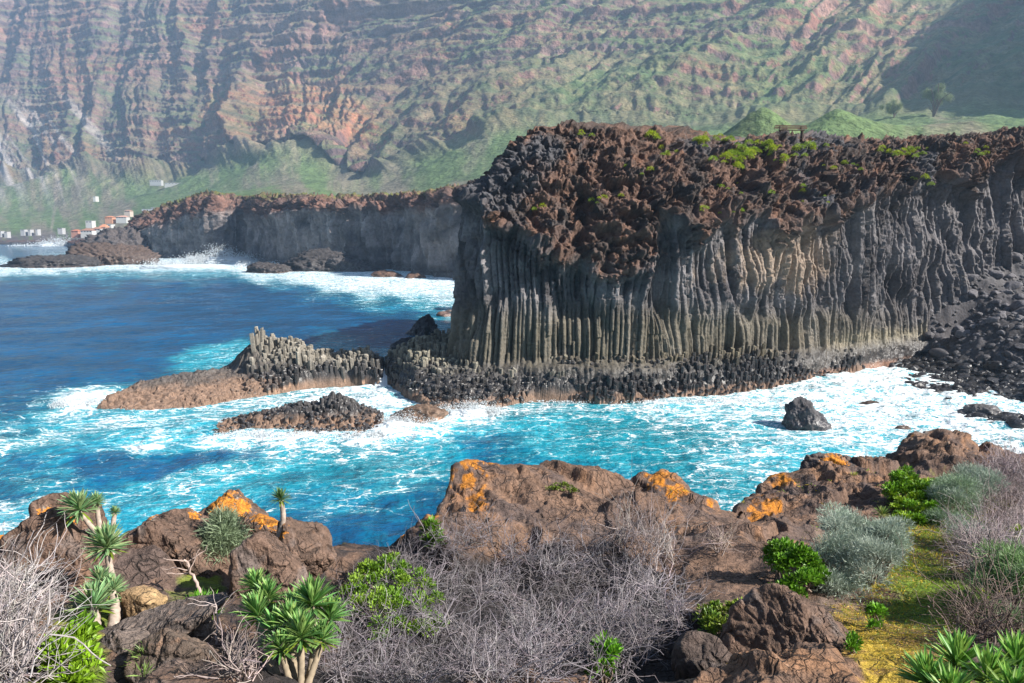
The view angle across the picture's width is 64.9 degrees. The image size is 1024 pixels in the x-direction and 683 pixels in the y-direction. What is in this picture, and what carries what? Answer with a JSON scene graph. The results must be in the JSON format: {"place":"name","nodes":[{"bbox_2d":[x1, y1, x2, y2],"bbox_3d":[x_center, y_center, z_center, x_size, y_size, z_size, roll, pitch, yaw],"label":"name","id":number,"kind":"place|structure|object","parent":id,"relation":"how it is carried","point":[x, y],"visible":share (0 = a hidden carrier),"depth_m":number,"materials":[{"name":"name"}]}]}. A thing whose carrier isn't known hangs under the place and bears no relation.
{"place":"outdoors","nodes":[
{"label":"outdoors","id":0,"kind":"place"},
{"bbox_2d":[0,183,461,277],"bbox_3d":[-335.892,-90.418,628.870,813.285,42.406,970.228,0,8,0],"label":"headland terrain","id":1,"kind":"structure","parent":0,"point":[413,231],"depth_m":348.60,"materials":[{"name":"stone"}]},
{"bbox_2d":[80,228,96,237],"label":"house","id":2,"kind":"structure","parent":1,"relation":"on","point":[86,231],"depth_m":936.77,"materials":[{"name":"paint"}]},
{"bbox_2d":[0,0,1023,240],"bbox_3d":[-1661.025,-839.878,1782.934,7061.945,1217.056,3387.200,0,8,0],"label":"mountain terrain","id":3,"kind":"structure","parent":0,"point":[115,106],"depth_m":1429.09,"materials":[{"name":"stone"}]},
{"bbox_2d":[105,216,115,223],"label":"house","id":4,"kind":"structure","parent":3,"relation":"on","point":[110,219],"depth_m":1043.69,"materials":[{"name":"paint"}]},
{"bbox_2d":[116,216,129,222],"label":"house","id":5,"kind":"structure","parent":3,"relation":"on","point":[122,219],"depth_m":1043.51,"materials":[{"name":"paint"}]},
{"bbox_2d":[149,180,163,185],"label":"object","id":6,"kind":"structure","parent":3,"relation":"on","point":[156,182],"depth_m":1449.64,"materials":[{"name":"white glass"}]},
{"bbox_2d":[878,99,902,117],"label":"tree","id":7,"kind":"object","parent":3,"relation":"on","point":[891,108],"visible":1,"depth_m":735.83,"materials":[{"name":"green plant"}]},
{"bbox_2d":[921,82,954,116],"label":"tree","id":8,"kind":"object","parent":3,"relation":"on","point":[938,95],"visible":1,"depth_m":734.78,"materials":[{"name":"green plant"}]},
{"bbox_2d":[0,245,1023,546],"bbox_3d":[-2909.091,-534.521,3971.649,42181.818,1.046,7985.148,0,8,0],"label":"sea","id":9,"kind":"structure","parent":0,"point":[72,333],"depth_m":68.04,"materials":[{"name":"liquid"}]},
{"bbox_2d":[26,235,76,246],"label":"spray","id":10,"kind":"object","parent":9,"relation":"on","point":[62,242],"visible":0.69,"depth_m":801.45,"materials":[{"name":"white liquid"}]},
{"bbox_2d":[0,254,104,267],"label":"sea rock","id":11,"kind":"object","parent":9,"relation":"in","point":[56,261],"visible":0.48,"depth_m":349.28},
{"bbox_2d":[40,394,105,408],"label":"spray","id":12,"kind":"object","parent":9,"relation":"on","point":[57,402],"visible":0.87,"depth_m":73.30,"materials":[{"name":"white liquid"}]},
{"bbox_2d":[58,400,98,406],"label":"breaking wave","id":13,"kind":"object","parent":9,"relation":"on","point":[73,402],"visible":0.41,"depth_m":73.24,"materials":[{"name":"white liquid"}]},
{"bbox_2d":[63,242,160,264],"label":"sea rock","id":14,"kind":"object","parent":9,"relation":"in","point":[106,253],"visible":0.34,"depth_m":369.78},
{"bbox_2d":[80,226,151,249],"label":"sea rock","id":15,"kind":"object","parent":9,"relation":"in","point":[128,235],"visible":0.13,"depth_m":471.45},
{"bbox_2d":[109,258,189,267],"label":"spray","id":16,"kind":"object","parent":9,"relation":"on","point":[145,263],"visible":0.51,"depth_m":346.71,"materials":[{"name":"white liquid"}]},
{"bbox_2d":[137,443,165,449],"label":"breaking wave","id":17,"kind":"object","parent":9,"relation":"on","point":[149,446],"visible":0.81,"depth_m":59.34,"materials":[{"name":"white liquid"}]},
{"bbox_2d":[139,264,226,268],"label":"breaking wave","id":18,"kind":"object","parent":9,"relation":"on","point":[177,266],"visible":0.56,"depth_m":337.88,"materials":[{"name":"white liquid"}]},
{"bbox_2d":[170,243,262,263],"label":"spray","id":19,"kind":"object","parent":9,"relation":"on","point":[196,259],"visible":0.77,"depth_m":389.76,"materials":[{"name":"white liquid"}]},
{"bbox_2d":[202,256,253,263],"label":"breaking wave","id":20,"kind":"object","parent":9,"relation":"on","point":[217,260],"visible":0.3,"depth_m":386.39,"materials":[{"name":"white liquid"}]},
{"bbox_2d":[97,326,384,409],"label":"basalt islet","id":21,"kind":"object","parent":9,"relation":"on","point":[262,364],"visible":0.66,"depth_m":80.40,"materials":[{"name":"stone"}]},
{"bbox_2d":[375,366,386,386],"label":"waterfall","id":22,"kind":"structure","parent":21,"relation":"on","point":[383,381],"depth_m":82.23,"materials":[{"name":"white liquid"}]},
{"bbox_2d":[245,261,294,273],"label":"sea rock","id":23,"kind":"object","parent":9,"relation":"in","point":[261,267],"visible":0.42,"depth_m":302.09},
{"bbox_2d":[212,391,383,435],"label":"basalt reef","id":24,"kind":"object","parent":9,"relation":"in","point":[332,410],"visible":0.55,"depth_m":66.07},
{"bbox_2d":[198,427,399,441],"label":"spray","id":25,"kind":"object","parent":9,"relation":"on","point":[261,434],"visible":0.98,"depth_m":62.64,"materials":[{"name":"white liquid"}]},
{"bbox_2d":[283,247,354,271],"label":"sea rock","id":26,"kind":"object","parent":9,"relation":"in","point":[314,259],"visible":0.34,"depth_m":310.18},
{"bbox_2d":[324,255,382,271],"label":"sea rock","id":27,"kind":"object","parent":9,"relation":"in","point":[340,263],"visible":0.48,"depth_m":306.98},
{"bbox_2d":[344,426,391,437],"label":"spray","id":28,"kind":"object","parent":9,"relation":"on","point":[374,433],"visible":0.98,"depth_m":62.90,"materials":[{"name":"white liquid"}]},
{"bbox_2d":[371,270,402,276],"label":"sea rock","id":29,"kind":"object","parent":9,"relation":"in","point":[384,273],"visible":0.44,"depth_m":275.34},
{"bbox_2d":[374,420,420,428],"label":"breaking wave","id":30,"kind":"object","parent":9,"relation":"on","point":[397,424],"visible":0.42,"depth_m":65.09,"materials":[{"name":"white liquid"}]},
{"bbox_2d":[389,336,412,349],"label":"sea rock","id":31,"kind":"object","parent":9,"relation":"in","point":[396,343],"visible":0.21,"depth_m":107.62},
{"bbox_2d":[380,410,445,426],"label":"spray","id":32,"kind":"object","parent":9,"relation":"on","point":[400,418],"visible":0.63,"depth_m":66.35,"materials":[{"name":"white liquid"}]},
{"bbox_2d":[405,273,425,278],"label":"sea rock","id":33,"kind":"object","parent":9,"relation":"in","point":[412,275],"visible":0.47,"depth_m":266.91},
{"bbox_2d":[389,403,448,422],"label":"sea rock","id":34,"kind":"object","parent":9,"relation":"in","point":[431,412],"visible":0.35,"depth_m":67.08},
{"bbox_2d":[405,314,438,335],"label":"sea rock","id":35,"kind":"object","parent":9,"relation":"in","point":[424,325],"visible":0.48,"depth_m":122.68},
{"bbox_2d":[449,408,490,417],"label":"breaking wave","id":36,"kind":"object","parent":9,"relation":"on","point":[469,413],"visible":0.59,"depth_m":69.65,"materials":[{"name":"white liquid"}]},
{"bbox_2d":[437,397,508,416],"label":"spray","id":37,"kind":"object","parent":9,"relation":"on","point":[494,410],"visible":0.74,"depth_m":70.46,"materials":[{"name":"white liquid"}]},
{"bbox_2d":[384,328,578,408],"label":"basalt platform","id":38,"kind":"structure","parent":9,"relation":"in","point":[423,369],"depth_m":76.22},
{"bbox_2d":[524,396,787,403],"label":"spray","id":39,"kind":"object","parent":9,"relation":"on","point":[701,401],"visible":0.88,"depth_m":75.29,"materials":[{"name":"white liquid"}]},
{"bbox_2d":[781,396,831,430],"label":"sea rock","id":40,"kind":"object","parent":9,"relation":"in","point":[802,413],"visible":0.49,"depth_m":65.59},
{"bbox_2d":[957,403,1001,414],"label":"sea rock","id":41,"kind":"object","parent":9,"relation":"in","point":[969,409],"visible":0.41,"depth_m":69.56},
{"bbox_2d":[0,428,1023,682],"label":"foreground terrain","id":42,"kind":"structure","parent":0,"point":[764,512],"depth_m":6.80,"materials":[{"name":"stone"}]},
{"bbox_2d":[0,506,110,682],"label":"dead shrub","id":43,"kind":"object","parent":42,"relation":"on","point":[13,646],"visible":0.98,"depth_m":3.72,"materials":[{"name":"grey plant"}]},
{"bbox_2d":[0,507,117,582],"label":"rock","id":44,"kind":"object","parent":42,"relation":"on","point":[71,542],"visible":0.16,"depth_m":5.39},
{"bbox_2d":[28,492,109,534],"bbox_3d":[-3.559,1.562,6.422,0.535,0.721,0.563,7,10,40],"label":"rock","id":45,"kind":"object","parent":42,"relation":"on","point":[38,506],"visible":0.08,"depth_m":6.35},
{"bbox_2d":[34,622,112,682],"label":"leafy bush","id":46,"kind":"object","parent":42,"relation":"on","point":[83,635],"visible":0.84,"depth_m":3.66,"materials":[{"name":"green plant"}]},
{"bbox_2d":[58,609,103,633],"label":"leafy bush","id":47,"kind":"object","parent":42,"relation":"on","point":[83,614],"visible":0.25,"depth_m":3.96,"materials":[{"name":"green plant"}]},
{"bbox_2d":[54,488,121,554],"bbox_3d":[-2.856,1.233,5.450,0.423,0.529,0.296,-5,9,-32],"label":"rosette succulent","id":48,"kind":"object","parent":42,"relation":"on","point":[78,503],"visible":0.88,"depth_m":5.41,"materials":[{"name":"green plant"}]},
{"bbox_2d":[61,564,129,626],"bbox_3d":[-2.361,1.550,4.545,0.339,0.427,0.602,0,8,0],"label":"rosette succulent","id":49,"kind":"object","parent":42,"relation":"on","point":[105,584],"visible":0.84,"depth_m":4.56,"materials":[{"name":"green plant"}]},
{"bbox_2d":[80,519,131,576],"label":"rosette succulent","id":50,"kind":"object","parent":42,"relation":"on","point":[105,537],"visible":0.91,"depth_m":4.94,"materials":[{"name":"green plant"}]},
{"bbox_2d":[98,627,149,657],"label":"rock","id":51,"kind":"object","parent":42,"relation":"on","point":[116,641],"visible":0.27,"depth_m":4.07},
{"bbox_2d":[121,639,153,676],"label":"grass tuft","id":52,"kind":"object","parent":42,"relation":"on","point":[143,670],"visible":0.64,"depth_m":3.60,"materials":[{"name":"green plant"}]},
{"bbox_2d":[119,585,167,617],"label":"rock","id":53,"kind":"object","parent":42,"relation":"on","point":[136,600],"visible":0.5,"depth_m":4.65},
{"bbox_2d":[100,592,227,634],"bbox_3d":[-1.934,1.569,4.428,0.730,0.343,0.431,0,8,0],"label":"rock","id":54,"kind":"object","parent":42,"relation":"on","point":[184,616],"visible":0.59,"depth_m":4.37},
{"bbox_2d":[115,509,235,578],"bbox_3d":[-2.447,1.699,5.866,1.012,0.910,0.613,0,8,0],"label":"rock","id":55,"kind":"object","parent":42,"relation":"on","point":[170,533],"visible":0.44,"depth_m":5.68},
{"bbox_2d":[123,627,227,682],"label":"rock","id":56,"kind":"object","parent":42,"relation":"on","point":[165,645],"visible":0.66,"depth_m":3.85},
{"bbox_2d":[163,546,206,594],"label":"dead branch","id":57,"kind":"object","parent":42,"relation":"on","point":[193,576],"visible":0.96,"depth_m":5.10,"materials":[{"name":"wood"}]},
{"bbox_2d":[180,508,208,522],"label":"rock","id":58,"kind":"object","parent":42,"relation":"on","point":[192,513],"visible":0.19,"depth_m":6.83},
{"bbox_2d":[184,588,224,620],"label":"grass tuft","id":59,"kind":"object","parent":42,"relation":"on","point":[204,593],"visible":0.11,"depth_m":4.71,"materials":[{"name":"green plant"}]},
{"bbox_2d":[188,617,220,637],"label":"rock","id":60,"kind":"object","parent":42,"relation":"on","point":[206,629],"visible":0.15,"depth_m":4.44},
{"bbox_2d":[188,587,236,643],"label":"dead branch","id":61,"kind":"object","parent":42,"relation":"on","point":[217,616],"visible":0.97,"depth_m":4.24,"materials":[{"name":"wood"}]},
{"bbox_2d":[192,503,253,564],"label":"feathery bush","id":62,"kind":"object","parent":42,"relation":"on","point":[223,531],"visible":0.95,"depth_m":5.84,"materials":[{"name":"green plant"}]},
{"bbox_2d":[173,603,292,682],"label":"dead shrub","id":63,"kind":"object","parent":42,"relation":"on","point":[232,647],"visible":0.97,"depth_m":3.57,"materials":[{"name":"wood"}]},
{"bbox_2d":[198,489,268,541],"bbox_3d":[-2.513,1.618,7.103,0.502,0.545,0.756,8,11,44],"label":"rock","id":64,"kind":"object","parent":42,"relation":"on","point":[239,500],"visible":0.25,"depth_m":7.11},
{"bbox_2d":[245,513,278,535],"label":"rock","id":65,"kind":"object","parent":42,"relation":"on","point":[258,522],"visible":0.71,"depth_m":6.13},
{"bbox_2d":[228,531,310,621],"bbox_3d":[-1.586,1.727,5.345,0.571,1.046,0.623,-2,8,-16],"label":"rock","id":66,"kind":"object","parent":42,"relation":"on","point":[276,558],"visible":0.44,"depth_m":5.13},
{"bbox_2d":[229,567,352,682],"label":"rosette succulent","id":67,"kind":"object","parent":42,"relation":"on","point":[296,637],"visible":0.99,"depth_m":3.92,"materials":[{"name":"green plant"}]},
{"bbox_2d":[277,517,336,580],"bbox_3d":[-1.579,1.563,6.006,0.456,0.603,0.462,-7,11,-43],"label":"rock","id":68,"kind":"object","parent":42,"relation":"on","point":[309,544],"visible":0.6,"depth_m":5.89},
{"bbox_2d":[270,487,291,538],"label":"rosette succulent","id":69,"kind":"object","parent":68,"relation":"on","point":[279,494],"visible":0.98,"depth_m":5.81,"materials":[{"name":"green plant"}]},
{"bbox_2d":[337,551,448,640],"bbox_3d":[-0.874,1.903,6.001,0.848,0.445,1.354,-3,8,-20],"label":"leafy bush","id":70,"kind":"object","parent":42,"relation":"on","point":[401,573],"visible":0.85,"depth_m":5.97,"materials":[{"name":"green plant"}]},
{"bbox_2d":[419,514,445,547],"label":"leafy bush","id":71,"kind":"object","parent":42,"relation":"on","point":[430,521],"visible":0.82,"depth_m":7.00,"materials":[{"name":"green plant"}]},
{"bbox_2d":[305,501,725,682],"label":"dead shrub","id":72,"kind":"object","parent":42,"relation":"on","point":[488,669],"visible":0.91,"depth_m":5.24,"materials":[{"name":"grey plant"}]},
{"bbox_2d":[545,481,578,494],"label":"leafy bush","id":73,"kind":"object","parent":42,"relation":"on","point":[566,485],"visible":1,"depth_m":8.81,"materials":[{"name":"green plant"}]},
{"bbox_2d":[584,630,623,682],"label":"leafy bush","id":74,"kind":"object","parent":42,"relation":"on","point":[616,648],"visible":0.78,"depth_m":4.46,"materials":[{"name":"green plant"}]},
{"bbox_2d":[575,454,726,576],"bbox_3d":[1.151,1.563,6.832,1.296,0.950,1.593,0,8,0],"label":"dead shrub","id":75,"kind":"object","parent":42,"relation":"on","point":[640,526],"visible":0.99,"depth_m":6.94,"materials":[{"name":"grey plant"}]},
{"bbox_2d":[671,630,731,679],"bbox_3d":[1.095,1.813,4.565,0.371,0.332,0.273,0,8,0],"label":"rock","id":76,"kind":"object","parent":42,"relation":"on","point":[694,653],"visible":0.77,"depth_m":4.50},
{"bbox_2d":[692,597,741,634],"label":"leafy bush","id":77,"kind":"object","parent":42,"relation":"on","point":[713,615],"visible":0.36,"depth_m":4.99,"materials":[{"name":"green plant"}]},
{"bbox_2d":[698,504,747,555],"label":"dead shrub","id":78,"kind":"object","parent":42,"relation":"on","point":[721,545],"visible":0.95,"depth_m":6.81,"materials":[{"name":"grey plant"}]},
{"bbox_2d":[719,583,858,653],"bbox_3d":[1.635,1.759,4.532,0.932,0.781,0.572,0,8,0],"label":"rock","id":79,"kind":"object","parent":42,"relation":"on","point":[775,618],"visible":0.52,"depth_m":4.47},
{"bbox_2d":[759,536,832,598],"bbox_3d":[2.068,1.668,5.877,0.535,0.418,0.712,0,8,0],"label":"leafy bush","id":80,"kind":"object","parent":42,"relation":"on","point":[782,554],"visible":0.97,"depth_m":5.85,"materials":[{"name":"green plant"}]},
{"bbox_2d":[799,452,861,469],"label":"rock","id":81,"kind":"object","parent":42,"relation":"on","point":[812,460],"visible":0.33,"depth_m":12.33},
{"bbox_2d":[667,468,1011,682],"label":"ground cover","id":82,"kind":"object","parent":42,"relation":"on","point":[924,550],"visible":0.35,"depth_m":5.98,"materials":[{"name":"yellow plant"}]},
{"bbox_2d":[842,630,865,654],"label":"leafy bush","id":83,"kind":"object","parent":42,"relation":"on","point":[853,642],"visible":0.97,"depth_m":4.24,"materials":[{"name":"green plant"}]},
{"bbox_2d":[808,500,919,601],"bbox_3d":[2.863,1.726,6.591,0.844,0.861,2.110,4,9,28],"label":"feathery bush","id":84,"kind":"object","parent":42,"relation":"on","point":[868,548],"visible":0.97,"depth_m":6.11,"materials":[{"name":"green plant"}]},
{"bbox_2d":[864,601,888,631],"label":"leafy bush","id":85,"kind":"object","parent":42,"relation":"on","point":[873,608],"visible":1,"depth_m":5.06,"materials":[{"name":"green plant"}]},
{"bbox_2d":[874,505,897,523],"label":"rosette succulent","id":86,"kind":"object","parent":42,"relation":"on","point":[883,510],"visible":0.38,"depth_m":9.35,"materials":[{"name":"green plant"}]},
{"bbox_2d":[880,464,946,524],"bbox_3d":[5.287,1.997,10.522,0.849,0.655,2.673,5,9,30],"label":"leafy bush","id":87,"kind":"object","parent":42,"relation":"on","point":[911,485],"visible":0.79,"depth_m":10.09,"materials":[{"name":"green plant"}]},
{"bbox_2d":[920,470,987,527],"bbox_3d":[5.502,1.979,10.007,0.715,0.790,2.009,6,10,36],"label":"feathery bush","id":88,"kind":"object","parent":42,"relation":"on","point":[962,490],"visible":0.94,"depth_m":9.82,"materials":[{"name":"green plant"}]},
{"bbox_2d":[893,626,1023,682],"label":"rosette succulent","id":89,"kind":"object","parent":42,"relation":"on","point":[1008,666],"visible":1,"depth_m":2.95,"materials":[{"name":"green plant"}]},
{"bbox_2d":[896,524,1023,650],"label":"dead shrub","id":90,"kind":"object","parent":42,"relation":"on","point":[970,616],"visible":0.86,"depth_m":4.43,"materials":[{"name":"grey plant"}]},
{"bbox_2d":[940,513,992,557],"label":"feathery bush","id":91,"kind":"object","parent":42,"relation":"on","point":[956,521],"visible":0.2,"depth_m":8.34,"materials":[{"name":"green plant"}]},
{"bbox_2d":[911,489,1023,587],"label":"dead shrub","id":92,"kind":"object","parent":42,"relation":"on","point":[981,534],"visible":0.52,"depth_m":7.19,"materials":[{"name":"grey plant"}]},
{"bbox_2d":[928,434,1023,497],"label":"dead shrub","id":93,"kind":"object","parent":42,"relation":"on","point":[1010,465],"visible":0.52,"depth_m":12.12,"materials":[{"name":"grey plant"}]},
{"bbox_2d":[945,460,1009,516],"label":"feathery bush","id":94,"kind":"object","parent":42,"relation":"on","point":[979,471],"visible":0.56,"depth_m":10.75,"materials":[{"name":"green plant"}]},
{"bbox_2d":[952,454,1023,528],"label":"dead shrub","id":95,"kind":"object","parent":42,"relation":"on","point":[1018,496],"visible":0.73,"depth_m":10.45,"materials":[{"name":"grey plant"}]},
{"bbox_2d":[960,535,1023,633],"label":"feathery bush","id":96,"kind":"object","parent":42,"relation":"on","point":[1017,562],"visible":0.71,"depth_m":5.17,"materials":[{"name":"green plant"}]},
{"bbox_2d":[446,119,1023,401],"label":"promontory terrain","id":97,"kind":"structure","parent":0,"point":[877,258],"depth_m":82.67,"materials":[{"name":"stone"}]},
{"bbox_2d":[558,343,864,403],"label":"basalt ledge","id":98,"kind":"object","parent":97,"relation":"on","point":[740,370],"visible":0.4,"depth_m":78.97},
{"bbox_2d":[774,125,806,138],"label":"bench","id":99,"kind":"object","parent":97,"relation":"on","point":[787,127],"visible":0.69,"depth_m":96.43,"materials":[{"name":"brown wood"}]},
{"bbox_2d":[901,251,1023,420],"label":"beach","id":100,"kind":"structure","parent":0,"point":[944,316],"depth_m":93.37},
{"bbox_2d":[928,348,949,357],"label":"boulder","id":101,"kind":"object","parent":100,"relation":"on","point":[937,352],"visible":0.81,"depth_m":93.28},
{"bbox_2d":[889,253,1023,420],"bbox_3d":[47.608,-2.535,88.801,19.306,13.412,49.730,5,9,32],"label":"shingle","id":102,"kind":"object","parent":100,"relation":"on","point":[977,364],"visible":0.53,"depth_m":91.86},
{"bbox_2d":[954,330,969,337],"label":"boulder","id":103,"kind":"object","parent":100,"relation":"on","point":[959,333],"visible":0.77,"depth_m":94.28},
{"bbox_2d":[954,363,971,370],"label":"boulder","id":104,"kind":"object","parent":100,"relation":"on","point":[958,366],"visible":0.79,"depth_m":88.70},
{"bbox_2d":[984,316,999,323],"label":"boulder","id":105,"kind":"object","parent":100,"relation":"on","point":[991,319],"visible":1,"depth_m":92.60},
{"bbox_2d":[984,377,999,383],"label":"boulder","id":106,"kind":"object","parent":100,"relation":"on","point":[990,380],"visible":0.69,"depth_m":82.22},
{"bbox_2d":[983,361,1001,370],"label":"boulder","id":107,"kind":"object","parent":100,"relation":"on","point":[993,365],"visible":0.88,"depth_m":86.48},
{"bbox_2d":[988,270,1003,278],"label":"boulder","id":108,"kind":"object","parent":100,"relation":"on","point":[997,274],"visible":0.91,"depth_m":101.56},
{"bbox_2d":[1005,281,1022,289],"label":"boulder","id":109,"kind":"object","parent":100,"relation":"on","point":[1012,285],"visible":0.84,"depth_m":100.27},
{"bbox_2d":[1005,419,1023,428],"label":"boulder","id":110,"kind":"object","parent":100,"relation":"on","point":[1015,423],"visible":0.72,"depth_m":65.06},
{"bbox_2d":[1009,300,1023,309],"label":"boulder","id":111,"kind":"object","parent":100,"relation":"on","point":[1017,304],"visible":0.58,"depth_m":95.76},
{"bbox_2d":[1012,252,1023,260],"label":"boulder","id":112,"kind":"object","parent":100,"relation":"on","point":[1016,256],"visible":0.6,"depth_m":103.75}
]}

